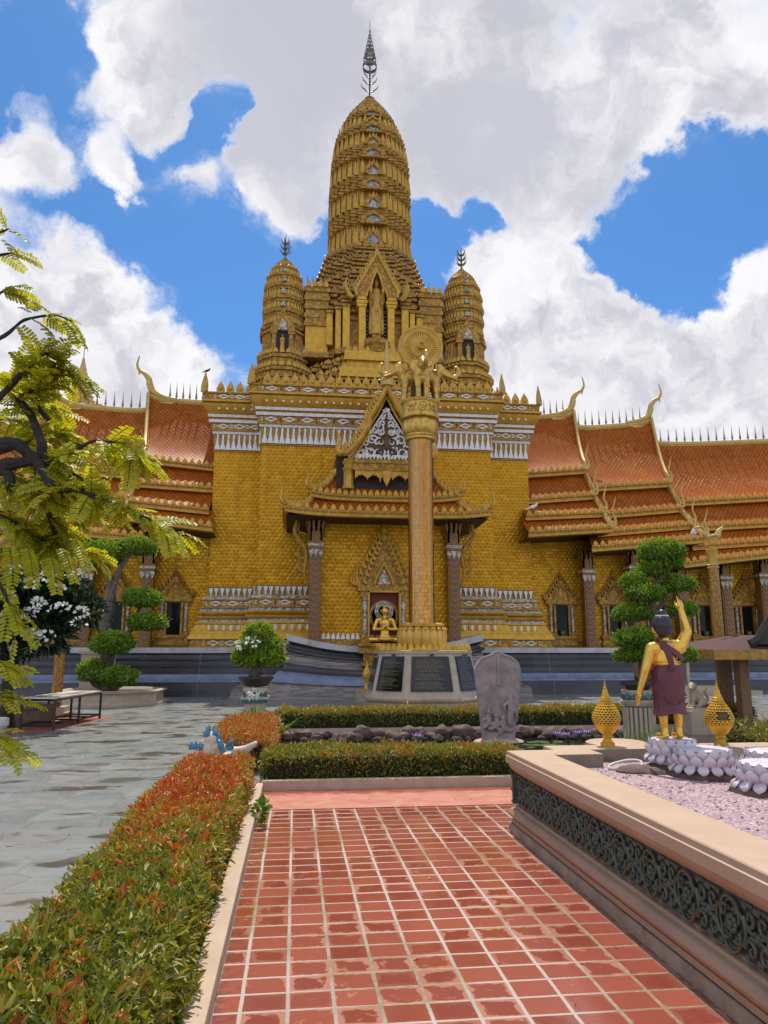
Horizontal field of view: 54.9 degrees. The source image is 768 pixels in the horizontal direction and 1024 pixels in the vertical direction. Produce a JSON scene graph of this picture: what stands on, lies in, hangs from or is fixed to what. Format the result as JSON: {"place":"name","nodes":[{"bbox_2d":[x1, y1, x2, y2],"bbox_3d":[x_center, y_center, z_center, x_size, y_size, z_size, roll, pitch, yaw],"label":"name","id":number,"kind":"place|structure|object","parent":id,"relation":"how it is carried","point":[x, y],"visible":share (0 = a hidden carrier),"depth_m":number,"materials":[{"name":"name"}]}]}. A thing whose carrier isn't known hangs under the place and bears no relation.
{"place":"outdoors","nodes":[
{"label":"outdoors","id":0,"kind":"place"},
{"bbox_2d":[5,717,111,733],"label":"red paving","id":1,"kind":"structure","parent":0,"point":[33,729],"depth_m":15.59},
{"bbox_2d":[13,702,60,726],"bbox_3d":[-7.868,4.446,16.273,1.360,0.450,1.360,1,-11,-7],"label":"plant pot","id":2,"kind":"object","parent":1,"relation":"on","point":[30,714],"visible":0.49,"depth_m":15.87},
{"bbox_2d":[0,561,111,727],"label":"frangipani tree","id":3,"kind":"object","parent":1,"relation":"on","point":[47,613],"visible":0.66,"depth_m":15.81,"materials":[{"name":"green plant"}]},
{"bbox_2d":[18,691,101,730],"bbox_3d":[-7.111,4.368,16.410,0.774,0.654,2.791,0,-11,-1],"label":"display table","id":4,"kind":"object","parent":1,"relation":"on","point":[71,695],"visible":0.88,"depth_m":15.97,"materials":[{"name":"metal"}]},
{"bbox_2d":[66,338,102,405],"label":"distant spire","id":5,"kind":"structure","parent":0,"point":[82,368],"depth_m":70.05,"materials":[{"name":"gold metal"}]},
{"bbox_2d":[0,670,767,1023],"bbox_3d":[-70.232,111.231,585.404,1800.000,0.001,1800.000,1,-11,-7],"label":"ground","id":6,"kind":"structure","parent":0,"point":[84,786],"depth_m":9.48,"materials":[{"name":"stone"}]},
{"bbox_2d":[0,717,9,735],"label":"plant pot","id":7,"kind":"object","parent":6,"relation":"on","point":[4,722],"visible":0.82,"depth_m":13.96,"materials":[{"name":"white ceramic"}]},
{"bbox_2d":[51,531,82,717],"bbox_3d":[-8.146,2.728,18.591,0.832,4.681,0.700,1,-11,-7],"label":"lamp post","id":8,"kind":"object","parent":6,"relation":"on","point":[58,676],"visible":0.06,"depth_m":18.25,"materials":[{"name":"metal"}]},
{"bbox_2d":[79,651,115,687],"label":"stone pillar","id":9,"kind":"structure","parent":6,"relation":"on","point":[86,654],"depth_m":23.95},
{"bbox_2d":[0,207,207,775],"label":"feathery tree","id":10,"kind":"object","parent":6,"relation":"on","point":[58,493],"visible":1,"depth_m":3.32,"materials":[{"name":"green plant"}]},
{"bbox_2d":[0,356,215,697],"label":"temple wing","id":11,"kind":"structure","parent":6,"relation":"on","point":[176,434],"depth_m":29.61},
{"bbox_2d":[44,585,79,646],"bbox_3d":[-12.494,3.612,28.963,1.627,3.400,0.250,1,-11,-7],"label":"window","id":12,"kind":"structure","parent":11,"relation":"in","point":[72,641],"depth_m":28.67,"materials":[{"name":"gold metal"}]},
{"bbox_2d":[95,565,129,646],"bbox_3d":[-10.580,3.653,29.185,1.627,3.400,0.250,1,-11,-7],"label":"window","id":13,"kind":"structure","parent":11,"relation":"in","point":[118,617],"depth_m":29.17,"materials":[{"name":"gold metal"}]},
{"bbox_2d":[154,562,195,647],"bbox_3d":[-8.349,3.702,29.443,1.627,3.400,0.250,1,-11,-7],"label":"window","id":14,"kind":"structure","parent":11,"relation":"in","point":[173,636],"depth_m":29.39,"materials":[{"name":"gold metal"}]},
{"bbox_2d":[62,686,166,707],"bbox_3d":[-8.373,5.659,22.727,3.100,0.440,3.100,1,-11,-7],"label":"octagonal planter","id":15,"kind":"object","parent":6,"relation":"on","point":[131,696],"visible":0.68,"depth_m":21.57,"materials":[{"name":"stone"}]},
{"bbox_2d":[74,534,172,690],"bbox_3d":[-8.181,3.124,23.016,3.218,5.103,1.992,1,-11,-7],"label":"topiary tree","id":16,"kind":"object","parent":15,"relation":"in","point":[106,678],"visible":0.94,"depth_m":22.77,"materials":[{"name":"green plant"}]},
{"bbox_2d":[0,748,259,1023],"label":"hedge","id":17,"kind":"object","parent":6,"relation":"on","point":[114,932],"visible":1,"depth_m":3.28,"materials":[{"name":"green plant"}]},
{"bbox_2d":[180,783,262,1023],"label":"kerb","id":18,"kind":"structure","parent":6,"relation":"on","point":[216,942],"depth_m":4.09,"materials":[{"name":"paint"}]},
{"bbox_2d":[188,725,257,755],"bbox_3d":[-2.002,2.902,9.222,0.844,0.520,0.266,1,-11,-7],"label":"dragon sculpture","id":19,"kind":"object","parent":6,"relation":"on","point":[210,741],"visible":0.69,"depth_m":9.14,"materials":[{"name":"white ceramic"}]},
{"bbox_2d":[203,710,283,772],"bbox_3d":[-2.174,3.520,11.667,1.147,0.612,4.084,1,-11,-7],"label":"hedge","id":20,"kind":"object","parent":6,"relation":"on","point":[240,729],"visible":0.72,"depth_m":10.79,"materials":[{"name":"orange plant"}]},
{"bbox_2d":[239,703,267,715],"bbox_3d":[-2.701,4.204,15.228,0.801,0.522,0.646,1,-11,-7],"label":"grass tuft","id":21,"kind":"object","parent":6,"relation":"on","point":[253,709],"visible":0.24,"depth_m":15.13,"materials":[{"name":"green plant"}]},
{"bbox_2d":[240,686,269,713],"bbox_3d":[-3.337,4.880,19.175,0.720,0.665,0.720,1,-11,-7],"label":"pot stand","id":22,"kind":"object","parent":6,"relation":"on","point":[258,702],"visible":0.78,"depth_m":18.90,"materials":[{"name":"ceramic"}]},
{"bbox_2d":[246,687,260,700],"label":"lily flowers","id":23,"kind":"object","parent":22,"relation":"attached to","point":[252,694],"visible":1,"depth_m":15.25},
{"bbox_2d":[238,676,273,686],"bbox_3d":[-3.337,4.417,19.261,0.920,0.241,0.644,1,-11,-7],"label":"plant pot","id":24,"kind":"object","parent":22,"relation":"on","point":[261,681],"visible":0.98,"depth_m":19.04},
{"bbox_2d":[230,620,288,676],"bbox_3d":[-3.245,3.605,19.318,1.580,1.585,1.096,1,-11,-7],"label":"bonsai tree","id":25,"kind":"object","parent":24,"relation":"in","point":[259,644],"visible":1,"depth_m":19.17,"materials":[{"name":"green plant"}]},
{"bbox_2d":[279,717,301,732],"bbox_3d":[-1.914,4.011,13.765,1.141,0.362,0.987,1,-11,-7],"label":"grass tuft","id":26,"kind":"object","parent":6,"relation":"on","point":[287,727],"visible":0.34,"depth_m":13.67,"materials":[{"name":"green plant"}]},
{"bbox_2d":[68,766,617,1003],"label":"fallen leaves","id":27,"kind":"object","parent":6,"relation":"on","point":[415,957],"visible":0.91,"depth_m":5.26,"materials":[{"name":"brown plant"}]},
{"bbox_2d":[355,689,366,701],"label":"stone block","id":28,"kind":"structure","parent":6,"relation":"on","point":[358,695],"depth_m":23.42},
{"bbox_2d":[362,662,370,689],"bbox_3d":[-0.552,5.253,23.844,0.300,0.950,0.300,1,-11,-7],"label":"gold urn","id":29,"kind":"object","parent":28,"relation":"on","point":[366,673],"visible":0.81,"depth_m":23.74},
{"bbox_2d":[353,725,372,739],"bbox_3d":[-0.368,4.058,13.558,0.360,0.313,0.350,-4,-11,19],"label":"rock","id":30,"kind":"object","parent":6,"relation":"on","point":[364,731],"visible":0.62,"depth_m":13.45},
{"bbox_2d":[187,30,554,699],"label":"temple tower","id":31,"kind":"structure","parent":6,"relation":"on","point":[309,559],"depth_m":29.73,"materials":[{"name":"gold metal"}]},
{"bbox_2d":[280,334,284,352],"bbox_3d":[-4.342,-7.191,31.570,0.178,0.847,0.172,-6,-12,31],"label":"buddha statue","id":32,"kind":"object","parent":31,"relation":"on","point":[282,340],"visible":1,"depth_m":31.54,"materials":[{"name":"gold metal"}]},
{"bbox_2d":[363,336,389,351],"bbox_3d":[-0.325,-6.957,31.484,1.156,0.705,1.156,-8,-13,38],"label":"statue pedestal","id":33,"kind":"object","parent":31,"relation":"on","point":[377,343],"visible":0.55,"depth_m":31.00,"materials":[{"name":"gold metal"}]},
{"bbox_2d":[368,275,384,336],"bbox_3d":[-0.326,-8.812,31.842,0.750,3.090,0.619,1,-11,-7],"label":"buddha statue","id":34,"kind":"object","parent":33,"relation":"on","point":[376,298],"visible":0.86,"depth_m":31.70,"materials":[{"name":"gold metal"}]},
{"bbox_2d":[368,604,396,642],"bbox_3d":[0.035,3.940,26.169,1.229,1.408,0.589,1,-11,-7],"label":"buddha statue","id":35,"kind":"object","parent":31,"relation":"on","point":[384,622],"visible":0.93,"depth_m":26.07,"materials":[{"name":"gold metal"}]},
{"bbox_2d":[370,600,397,630],"bbox_3d":[-0.006,3.728,26.561,1.100,1.100,0.140,1,-11,-7],"label":"halo","id":36,"kind":"object","parent":31,"relation":"attached to","point":[375,609],"visible":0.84,"depth_m":26.59,"materials":[{"name":"metal"}]},
{"bbox_2d":[466,344,470,358],"bbox_3d":[3.706,-7.016,32.502,0.176,0.846,0.174,-8,-13,36],"label":"buddha statue","id":37,"kind":"object","parent":31,"relation":"on","point":[468,348],"visible":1,"depth_m":32.47,"materials":[{"name":"gold metal"}]},
{"bbox_2d":[260,786,512,809],"bbox_3d":[0.475,3.158,8.214,3.630,0.001,1.040,1,-11,-7],"label":"brick strip","id":38,"kind":"object","parent":6,"relation":"on","point":[359,798],"visible":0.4,"depth_m":8.15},
{"bbox_2d":[261,775,511,790],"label":"kerb","id":39,"kind":"structure","parent":6,"relation":"on","point":[378,782],"depth_m":8.70,"materials":[{"name":"concrete"}]},
{"bbox_2d":[256,736,520,781],"bbox_3d":[0.085,3.086,9.234,3.329,0.532,0.995,1,-11,-7],"label":"hedge","id":40,"kind":"object","parent":6,"relation":"on","point":[314,759],"visible":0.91,"depth_m":8.94,"materials":[{"name":"green plant"}]},
{"bbox_2d":[362,325,477,711],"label":"memorial column","id":41,"kind":"structure","parent":6,"relation":"on","point":[420,664],"depth_m":21.57,"materials":[{"name":"metal"}]},
{"bbox_2d":[433,724,451,737],"bbox_3d":[1.087,4.085,13.725,0.369,0.307,0.318,1,-11,-7],"label":"rock","id":42,"kind":"object","parent":6,"relation":"on","point":[443,730],"visible":0.58,"depth_m":13.61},
{"bbox_2d":[473,650,523,743],"bbox_3d":[2.006,3.285,13.097,0.920,1.642,0.585,1,-11,-7],"label":"boundary stone","id":43,"kind":"object","parent":6,"relation":"on","point":[497,676],"visible":1,"depth_m":13.00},
{"bbox_2d":[284,724,734,734],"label":"kerb","id":44,"kind":"structure","parent":6,"relation":"on","point":[394,729],"depth_m":14.42,"materials":[{"name":"concrete"}]},
{"bbox_2d":[273,700,758,728],"bbox_3d":[2.760,4.138,15.080,10.098,0.617,0.922,1,-11,-7],"label":"hedge","id":45,"kind":"object","parent":6,"relation":"on","point":[416,715],"visible":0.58,"depth_m":14.64,"materials":[{"name":"green plant"}]},
{"bbox_2d":[594,731,649,741],"bbox_3d":[2.934,2.933,8.747,0.868,0.633,0.851,1,-11,-7],"label":"grass tuft","id":46,"kind":"object","parent":6,"relation":"on","point":[631,737],"visible":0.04,"depth_m":9.01,"materials":[{"name":"green plant"}]},
{"bbox_2d":[505,738,767,1023],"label":"planter wall","id":47,"kind":"structure","parent":6,"relation":"on","point":[689,886],"depth_m":4.08,"materials":[{"name":"beige stone"}]},
{"bbox_2d":[592,679,620,746],"bbox_3d":[2.149,1.937,7.156,0.277,0.626,0.277,1,-11,-7],"label":"lattice urn","id":48,"kind":"object","parent":47,"relation":"on","point":[606,717],"visible":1,"depth_m":7.07,"materials":[{"name":"gold metal"}]},
{"bbox_2d":[588,761,767,840],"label":"gravel bed","id":49,"kind":"object","parent":47,"relation":"in","point":[697,798],"depth_m":5.16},
{"bbox_2d":[607,759,642,769],"bbox_3d":[2.087,2.175,6.359,0.340,0.088,0.232,-10,-14,42],"label":"hose","id":50,"kind":"object","parent":49,"relation":"on","point":[620,761],"visible":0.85,"depth_m":6.43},
{"bbox_2d":[615,764,667,774],"bbox_3d":[2.218,2.209,6.283,0.480,0.120,0.294,-3,-11,16],"label":"flat rock","id":51,"kind":"object","parent":49,"relation":"on","point":[639,769],"visible":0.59,"depth_m":6.20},
{"bbox_2d":[644,735,698,768],"bbox_3d":[2.499,2.092,6.393,0.484,0.280,0.486,1,-11,-7],"label":"lotus pedestal","id":52,"kind":"object","parent":49,"relation":"on","point":[658,750],"visible":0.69,"depth_m":6.28,"materials":[{"name":"white stone"}]},
{"bbox_2d":[635,596,691,738],"bbox_3d":[2.486,1.363,6.532,0.525,1.242,0.274,1,-11,-7],"label":"child statue","id":53,"kind":"object","parent":52,"relation":"on","point":[663,656],"visible":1,"depth_m":6.45,"materials":[{"name":"gold metal"}]},
{"bbox_2d":[667,743,737,781],"bbox_3d":[2.633,2.056,6.092,0.560,0.240,0.569,1,-11,-7],"label":"lotus pedestal","id":54,"kind":"object","parent":49,"relation":"on","point":[706,762],"visible":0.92,"depth_m":5.91,"materials":[{"name":"white stone"}]},
{"bbox_2d":[729,756,767,798],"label":"lotus pedestal","id":55,"kind":"object","parent":49,"relation":"on","point":[751,775],"visible":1,"depth_m":5.28,"materials":[{"name":"white stone"}]},
{"bbox_2d":[740,746,767,758],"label":"lotus pedestal","id":56,"kind":"object","parent":49,"relation":"on","point":[756,752],"visible":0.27,"depth_m":5.94,"materials":[{"name":"white stone"}]},
{"bbox_2d":[704,681,734,746],"bbox_3d":[3.222,1.930,7.122,0.276,0.626,0.276,1,-11,-7],"label":"lattice urn","id":57,"kind":"object","parent":47,"relation":"on","point":[719,719],"visible":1,"depth_m":7.04,"materials":[{"name":"gold metal"}]},
{"bbox_2d":[518,377,767,694],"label":"temple wing","id":58,"kind":"structure","parent":6,"relation":"on","point":[606,497],"depth_m":32.06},
{"bbox_2d":[525,503,537,509],"bbox_3d":[6.193,-0.242,31.008,0.583,0.318,0.150,1,-11,-7],"label":"bird","id":59,"kind":"object","parent":58,"relation":"on","point":[533,506],"visible":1,"depth_m":30.96},
{"bbox_2d":[542,568,579,647],"bbox_3d":[7.505,4.045,31.280,1.627,3.400,0.250,1,-11,-7],"label":"window","id":60,"kind":"structure","parent":58,"relation":"in","point":[560,620],"depth_m":31.22,"materials":[{"name":"gold metal"}]},
{"bbox_2d":[596,570,627,647],"bbox_3d":[9.837,4.096,31.550,1.627,3.400,0.250,1,-11,-7],"label":"window","id":61,"kind":"structure","parent":58,"relation":"in","point":[613,595],"depth_m":31.49,"materials":[{"name":"gold metal"}]},
{"bbox_2d":[646,578,675,639],"bbox_3d":[11.798,4.139,31.777,1.627,3.400,0.250,1,-11,-7],"label":"window","id":62,"kind":"structure","parent":58,"relation":"in","point":[672,637],"depth_m":31.73,"materials":[{"name":"gold metal"}]},
{"bbox_2d":[688,574,712,641],"bbox_3d":[13.851,4.183,32.015,1.627,3.400,0.250,1,-11,-7],"label":"window","id":63,"kind":"structure","parent":58,"relation":"in","point":[703,621],"depth_m":31.98,"materials":[{"name":"gold metal"}]},
{"bbox_2d":[732,573,758,634],"bbox_3d":[15.807,4.226,32.242,1.627,3.400,0.250,1,-11,-7],"label":"window","id":64,"kind":"structure","parent":58,"relation":"in","point":[746,619],"depth_m":32.21,"materials":[{"name":"gold metal"}]},
{"bbox_2d":[617,721,693,741],"bbox_3d":[3.313,2.950,9.049,0.923,0.712,0.974,1,-11,-7],"label":"grass tuft","id":65,"kind":"object","parent":6,"relation":"on","point":[648,733],"visible":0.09,"depth_m":9.28,"materials":[{"name":"green plant"}]},
{"bbox_2d":[633,615,767,730],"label":"pavilion","id":66,"kind":"structure","parent":6,"relation":"on","point":[740,651],"depth_m":14.38,"materials":[{"name":"brown wood"}]},
{"bbox_2d":[691,523,723,689],"bbox_3d":[7.528,2.477,16.830,0.832,4.525,0.700,1,-11,-7],"label":"lamp post","id":67,"kind":"object","parent":6,"relation":"on","point":[715,592],"visible":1,"depth_m":16.91,"materials":[{"name":"metal"}]},
{"bbox_2d":[725,713,767,742],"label":"hedge","id":68,"kind":"object","parent":6,"relation":"on","point":[746,735],"visible":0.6,"depth_m":10.46,"materials":[{"name":"green plant"}]},
{"bbox_2d":[0,0,767,441],"label":"sky","id":69,"kind":"structure","parent":0,"point":[598,169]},
{"bbox_2d":[211,804,737,1023],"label":"tiled path","id":70,"kind":"structure","parent":0,"point":[340,925],"depth_m":4.20,"materials":[{"name":"tile"}]},
{"bbox_2d":[249,793,272,823],"bbox_3d":[-1.158,2.771,6.903,0.197,0.313,0.384,4,-11,-21],"label":"weed","id":71,"kind":"object","parent":70,"relation":"on","point":[262,801],"visible":0.99,"depth_m":6.86,"materials":[{"name":"green plant"}]},
{"bbox_2d":[278,730,738,772],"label":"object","id":72,"kind":"structure","parent":0,"point":[699,739],"depth_m":13.27,"materials":[{"name":"black liquid"}]},
{"bbox_2d":[280,730,293,739],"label":"rock","id":73,"kind":"object","parent":72,"relation":"on","point":[287,735],"visible":0.84,"depth_m":13.32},
{"bbox_2d":[293,729,311,739],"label":"rock","id":74,"kind":"object","parent":72,"relation":"on","point":[299,734],"visible":0.66,"depth_m":13.32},
{"bbox_2d":[309,735,321,742],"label":"rock","id":75,"kind":"object","parent":72,"relation":"on","point":[316,737],"visible":0.51,"depth_m":12.78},
{"bbox_2d":[313,732,324,738],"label":"rock","id":76,"kind":"object","parent":72,"relation":"on","point":[321,734],"visible":0.56,"depth_m":13.46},
{"bbox_2d":[324,730,331,738],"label":"rock","id":77,"kind":"object","parent":72,"relation":"on","point":[327,734],"visible":0.73,"depth_m":13.51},
{"bbox_2d":[332,733,342,739],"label":"rock","id":78,"kind":"object","parent":72,"relation":"on","point":[337,736],"visible":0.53,"depth_m":13.30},
{"bbox_2d":[345,733,362,742],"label":"rock","id":79,"kind":"object","parent":72,"relation":"on","point":[352,737],"visible":0.72,"depth_m":12.90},
{"bbox_2d":[373,736,382,742],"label":"rock","id":80,"kind":"object","parent":72,"relation":"on","point":[378,739],"visible":0.66,"depth_m":12.87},
{"bbox_2d":[371,728,385,738],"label":"rock","id":81,"kind":"object","parent":72,"relation":"on","point":[380,732],"visible":0.66,"depth_m":13.46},
{"bbox_2d":[384,730,397,738],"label":"rock","id":82,"kind":"object","parent":72,"relation":"on","point":[388,734],"visible":0.61,"depth_m":13.46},
{"bbox_2d":[391,734,404,741],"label":"rock","id":83,"kind":"object","parent":72,"relation":"on","point":[395,737],"visible":0.63,"depth_m":13.03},
{"bbox_2d":[397,732,408,739],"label":"rock","id":84,"kind":"object","parent":72,"relation":"on","point":[405,735],"visible":0.55,"depth_m":13.42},
{"bbox_2d":[399,725,415,737],"bbox_3d":[0.479,4.104,13.773,0.389,0.254,0.226,1,-11,-7],"label":"rock","id":85,"kind":"object","parent":72,"relation":"on","point":[410,730],"visible":0.53,"depth_m":13.69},
{"bbox_2d":[412,734,424,741],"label":"rock","id":86,"kind":"object","parent":72,"relation":"on","point":[419,738],"visible":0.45,"depth_m":13.04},
{"bbox_2d":[414,726,427,737],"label":"rock","id":87,"kind":"object","parent":72,"relation":"on","point":[421,730],"visible":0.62,"depth_m":13.69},
{"bbox_2d":[425,732,434,737],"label":"rock","id":88,"kind":"object","parent":72,"relation":"on","point":[429,734],"visible":0.57,"depth_m":13.63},
{"bbox_2d":[431,734,443,741],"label":"rock","id":89,"kind":"object","parent":72,"relation":"on","point":[438,737],"visible":0.77,"depth_m":13.02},
{"bbox_2d":[450,736,462,741],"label":"rock","id":90,"kind":"object","parent":72,"relation":"on","point":[456,738],"visible":0.73,"depth_m":13.10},
{"bbox_2d":[450,724,475,738],"bbox_3d":[1.449,4.051,13.578,0.496,0.304,0.293,1,-11,-7],"label":"rock","id":91,"kind":"object","parent":72,"relation":"on","point":[463,731],"visible":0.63,"depth_m":13.47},
{"bbox_2d":[473,731,481,739],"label":"rock","id":92,"kind":"object","parent":72,"relation":"on","point":[477,735],"visible":0.55,"depth_m":13.24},
{"bbox_2d":[442,741,563,749],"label":"lily pads","id":93,"kind":"object","parent":72,"relation":"on","point":[526,745],"visible":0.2,"depth_m":12.65,"materials":[{"name":"green plant"}]},
{"bbox_2d":[515,730,522,739],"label":"rock","id":94,"kind":"object","parent":72,"relation":"on","point":[518,734],"visible":0.41,"depth_m":13.33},
{"bbox_2d":[516,725,533,737],"bbox_3d":[2.592,4.119,13.855,0.416,0.265,0.325,6,-12,-30],"label":"rock","id":95,"kind":"object","parent":72,"relation":"on","point":[527,731],"visible":0.56,"depth_m":13.76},
{"bbox_2d":[532,726,542,736],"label":"rock","id":96,"kind":"object","parent":72,"relation":"on","point":[537,730],"visible":0.6,"depth_m":13.88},
{"bbox_2d":[537,735,545,740],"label":"rock","id":97,"kind":"object","parent":72,"relation":"on","point":[541,738],"visible":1,"depth_m":13.23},
{"bbox_2d":[541,731,552,738],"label":"rock","id":98,"kind":"object","parent":72,"relation":"on","point":[547,735],"visible":0.81,"depth_m":13.44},
{"bbox_2d":[543,726,561,736],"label":"rock","id":99,"kind":"object","parent":72,"relation":"on","point":[551,729],"visible":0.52,"depth_m":13.88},
{"bbox_2d":[557,732,567,739],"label":"rock","id":100,"kind":"object","parent":72,"relation":"on","point":[561,736],"visible":0.73,"depth_m":13.38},
{"bbox_2d":[560,726,569,735],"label":"rock","id":101,"kind":"object","parent":72,"relation":"on","point":[564,729],"visible":0.45,"depth_m":13.94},
{"bbox_2d":[573,730,581,744],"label":"water lily","id":102,"kind":"object","parent":72,"relation":"in","point":[577,732],"visible":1,"depth_m":12.72,"materials":[{"name":"purple plant"}]},
{"bbox_2d":[568,726,589,736],"bbox_3d":[3.663,4.146,13.906,0.409,0.238,0.319,1,-11,-7],"label":"rock","id":103,"kind":"object","parent":72,"relation":"on","point":[579,728],"visible":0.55,"depth_m":13.82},
{"bbox_2d":[581,734,590,739],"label":"rock","id":104,"kind":"object","parent":72,"relation":"on","point":[584,737],"visible":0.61,"depth_m":13.37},
{"bbox_2d":[589,729,597,736],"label":"rock","id":105,"kind":"object","parent":72,"relation":"on","point":[593,732],"visible":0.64,"depth_m":13.84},
{"bbox_2d":[617,729,623,738],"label":"rock","id":106,"kind":"object","parent":72,"relation":"on","point":[619,732],"visible":0.23,"depth_m":13.55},
{"bbox_2d":[621,689,656,740],"bbox_3d":[4.056,3.328,11.746,0.554,0.981,0.554,-3,-11,16],"label":"pot stand","id":107,"kind":"object","parent":72,"relation":"on","point":[635,716],"visible":0.58,"depth_m":11.58,"materials":[{"name":"stone"}]},
{"bbox_2d":[620,680,650,689],"bbox_3d":[4.056,2.777,11.850,0.520,0.135,0.468,1,-11,-7],"label":"plant pot","id":108,"kind":"object","parent":107,"relation":"on","point":[630,684],"visible":0.73,"depth_m":11.70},
{"bbox_2d":[607,536,700,681],"bbox_3d":[4.377,1.589,12.095,1.616,2.471,0.917,5,-12,-24],"label":"topiary tree","id":109,"kind":"object","parent":108,"relation":"in","point":[674,551],"visible":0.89,"depth_m":12.03,"materials":[{"name":"green plant"}]},
{"bbox_2d":[682,706,714,734],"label":"lion plinth","id":110,"kind":"structure","parent":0,"point":[693,719],"depth_m":14.23,"materials":[{"name":"stone"}]},
{"bbox_2d":[686,682,708,706],"bbox_3d":[6.202,3.605,14.615,0.454,0.496,0.291,1,-11,-7],"label":"stone lion","id":111,"kind":"object","parent":110,"relation":"on","point":[696,698],"visible":1,"depth_m":14.52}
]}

